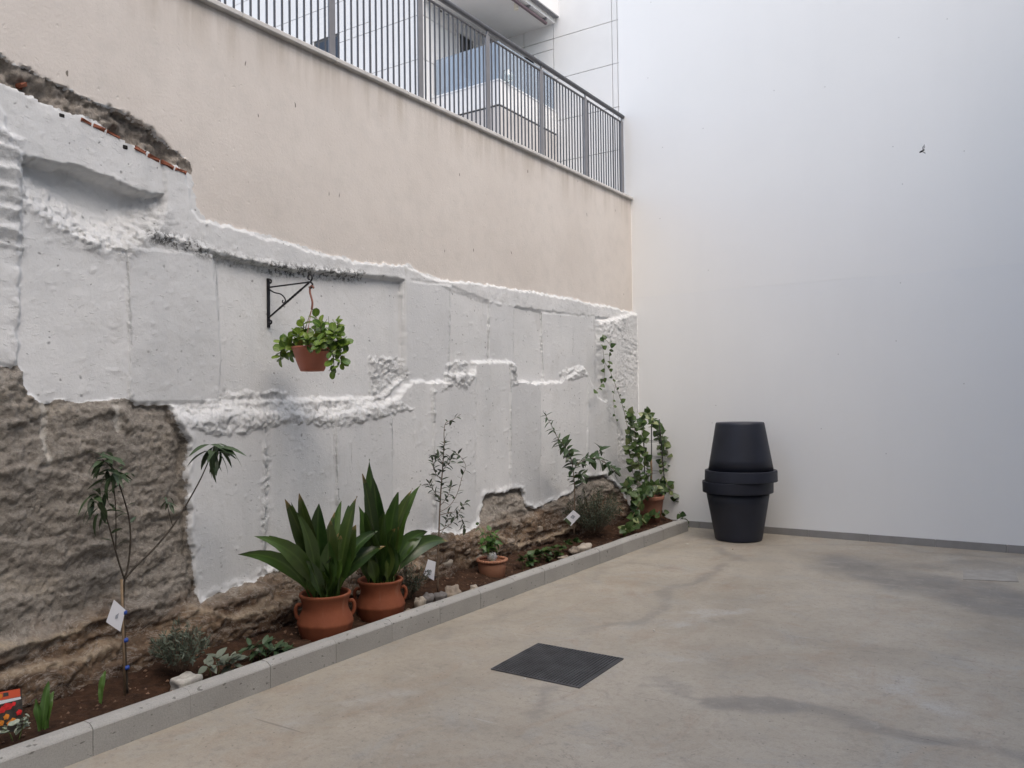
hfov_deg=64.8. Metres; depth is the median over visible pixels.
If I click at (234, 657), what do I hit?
leafy plant
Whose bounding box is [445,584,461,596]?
garden rock
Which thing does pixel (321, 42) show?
window
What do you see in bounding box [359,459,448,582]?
broad leaf plant
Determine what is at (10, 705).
flower label
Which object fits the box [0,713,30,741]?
pale leaf plant
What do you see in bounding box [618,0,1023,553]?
white wall
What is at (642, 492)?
ivy plant
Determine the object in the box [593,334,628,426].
ivy vine
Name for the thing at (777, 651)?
concrete floor
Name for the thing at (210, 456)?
staked sapling
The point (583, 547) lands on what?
garden rock
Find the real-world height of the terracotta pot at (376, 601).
0.322 m
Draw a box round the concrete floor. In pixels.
[64,527,1023,767]
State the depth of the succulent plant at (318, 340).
4.86 m
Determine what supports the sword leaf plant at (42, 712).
on the soil bed
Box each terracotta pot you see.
[294,587,355,641]
[353,574,407,622]
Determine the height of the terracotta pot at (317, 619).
0.336 m
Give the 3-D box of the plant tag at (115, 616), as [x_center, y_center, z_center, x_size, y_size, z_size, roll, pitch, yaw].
[-1.894,1.110,3.859,0.004,0.160,0.096,-1,-1,33]
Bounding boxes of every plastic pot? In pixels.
[702,479,773,542]
[705,422,777,483]
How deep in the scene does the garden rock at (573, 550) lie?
7.30 m
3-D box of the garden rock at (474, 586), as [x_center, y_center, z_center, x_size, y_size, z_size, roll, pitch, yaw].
[-0.279,1.534,6.046,0.065,0.060,0.078,-1,-1,33]
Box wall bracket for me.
[267,274,312,327]
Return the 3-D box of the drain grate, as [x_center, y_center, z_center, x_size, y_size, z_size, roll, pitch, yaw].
[0.255,1.582,4.557,0.582,0.013,0.543,-1,-1,33]
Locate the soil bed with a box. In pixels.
[0,515,672,749]
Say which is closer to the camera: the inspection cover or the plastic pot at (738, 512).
the inspection cover
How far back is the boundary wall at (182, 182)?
4.97 m
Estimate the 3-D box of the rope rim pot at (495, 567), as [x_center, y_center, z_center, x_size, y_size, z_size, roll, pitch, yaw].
[-0.160,1.480,6.515,0.264,0.151,0.264,-1,-1,33]
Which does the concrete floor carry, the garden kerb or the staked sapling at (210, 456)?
the garden kerb
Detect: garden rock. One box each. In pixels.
[170,671,202,690]
[414,596,425,607]
[423,592,433,603]
[434,591,446,600]
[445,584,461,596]
[470,584,477,589]
[568,546,579,554]
[577,543,591,551]
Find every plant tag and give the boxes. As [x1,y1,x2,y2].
[106,600,124,630]
[424,560,435,579]
[564,510,579,525]
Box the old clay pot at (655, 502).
[631,494,663,522]
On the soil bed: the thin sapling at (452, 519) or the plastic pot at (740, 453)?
the thin sapling at (452, 519)
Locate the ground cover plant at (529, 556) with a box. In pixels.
[516,537,581,568]
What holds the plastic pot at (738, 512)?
on the concrete floor
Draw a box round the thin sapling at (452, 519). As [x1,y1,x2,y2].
[422,413,469,591]
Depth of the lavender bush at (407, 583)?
5.64 m
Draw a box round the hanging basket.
[291,285,329,371]
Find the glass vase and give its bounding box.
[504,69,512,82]
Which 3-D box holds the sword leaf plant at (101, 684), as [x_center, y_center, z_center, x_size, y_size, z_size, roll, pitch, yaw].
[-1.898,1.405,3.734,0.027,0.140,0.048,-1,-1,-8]
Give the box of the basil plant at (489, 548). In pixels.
[476,522,502,560]
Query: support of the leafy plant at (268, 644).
on the soil bed
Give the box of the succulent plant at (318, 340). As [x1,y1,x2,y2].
[271,308,353,378]
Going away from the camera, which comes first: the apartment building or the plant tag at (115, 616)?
the plant tag at (115, 616)
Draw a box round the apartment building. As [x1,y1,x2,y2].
[221,0,619,190]
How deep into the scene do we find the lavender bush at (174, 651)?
4.10 m
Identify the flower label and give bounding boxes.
[0,689,22,734]
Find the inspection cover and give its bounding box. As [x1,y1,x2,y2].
[963,570,1018,581]
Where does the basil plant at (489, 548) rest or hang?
in the rope rim pot at (495, 567)
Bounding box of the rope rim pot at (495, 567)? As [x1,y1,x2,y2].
[476,555,507,577]
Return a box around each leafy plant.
[198,647,247,676]
[238,634,294,662]
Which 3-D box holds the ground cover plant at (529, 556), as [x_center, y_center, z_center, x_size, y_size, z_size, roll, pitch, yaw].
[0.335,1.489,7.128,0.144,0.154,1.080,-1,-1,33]
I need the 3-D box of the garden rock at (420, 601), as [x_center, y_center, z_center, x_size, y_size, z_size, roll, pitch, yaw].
[-0.632,1.522,5.525,0.090,0.143,0.087,-1,-1,33]
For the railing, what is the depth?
7.38 m
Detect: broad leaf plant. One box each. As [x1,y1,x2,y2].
[238,494,384,597]
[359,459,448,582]
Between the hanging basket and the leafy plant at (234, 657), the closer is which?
the leafy plant at (234, 657)
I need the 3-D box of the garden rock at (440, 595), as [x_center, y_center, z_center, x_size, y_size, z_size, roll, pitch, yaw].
[-0.504,1.512,5.706,0.090,0.078,0.108,-1,-1,33]
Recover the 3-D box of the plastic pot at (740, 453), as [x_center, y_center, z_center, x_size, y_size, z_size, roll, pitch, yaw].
[2.398,0.707,8.473,0.739,0.612,0.739,-1,-1,33]
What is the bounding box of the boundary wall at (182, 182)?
[0,0,640,708]
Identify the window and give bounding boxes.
[314,34,339,57]
[460,34,472,52]
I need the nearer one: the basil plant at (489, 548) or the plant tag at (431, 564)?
the plant tag at (431, 564)
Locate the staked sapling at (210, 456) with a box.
[78,444,245,695]
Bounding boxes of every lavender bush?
[147,617,210,671]
[399,562,430,598]
[562,486,623,532]
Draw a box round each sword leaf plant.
[33,681,53,730]
[98,671,105,703]
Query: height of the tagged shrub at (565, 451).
1.199 m
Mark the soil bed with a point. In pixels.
(153, 682)
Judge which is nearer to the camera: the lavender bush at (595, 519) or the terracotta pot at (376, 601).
the terracotta pot at (376, 601)
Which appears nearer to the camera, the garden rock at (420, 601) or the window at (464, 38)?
the garden rock at (420, 601)
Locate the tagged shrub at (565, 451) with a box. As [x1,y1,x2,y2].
[541,412,620,535]
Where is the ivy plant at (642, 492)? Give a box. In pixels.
[618,406,688,535]
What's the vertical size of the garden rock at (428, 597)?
0.113 m
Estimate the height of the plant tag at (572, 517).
0.144 m
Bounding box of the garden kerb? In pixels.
[0,519,687,767]
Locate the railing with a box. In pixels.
[218,0,624,192]
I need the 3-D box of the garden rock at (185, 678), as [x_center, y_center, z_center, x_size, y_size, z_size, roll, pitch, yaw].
[-1.622,1.495,4.020,0.122,0.097,0.138,-1,-1,33]
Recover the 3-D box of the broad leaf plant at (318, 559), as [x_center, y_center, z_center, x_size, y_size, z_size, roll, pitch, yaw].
[-1.202,0.991,4.821,0.308,0.735,1.034,-1,-1,33]
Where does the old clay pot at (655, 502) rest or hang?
on the soil bed
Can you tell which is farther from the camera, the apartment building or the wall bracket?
the apartment building
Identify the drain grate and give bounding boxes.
[491,643,623,688]

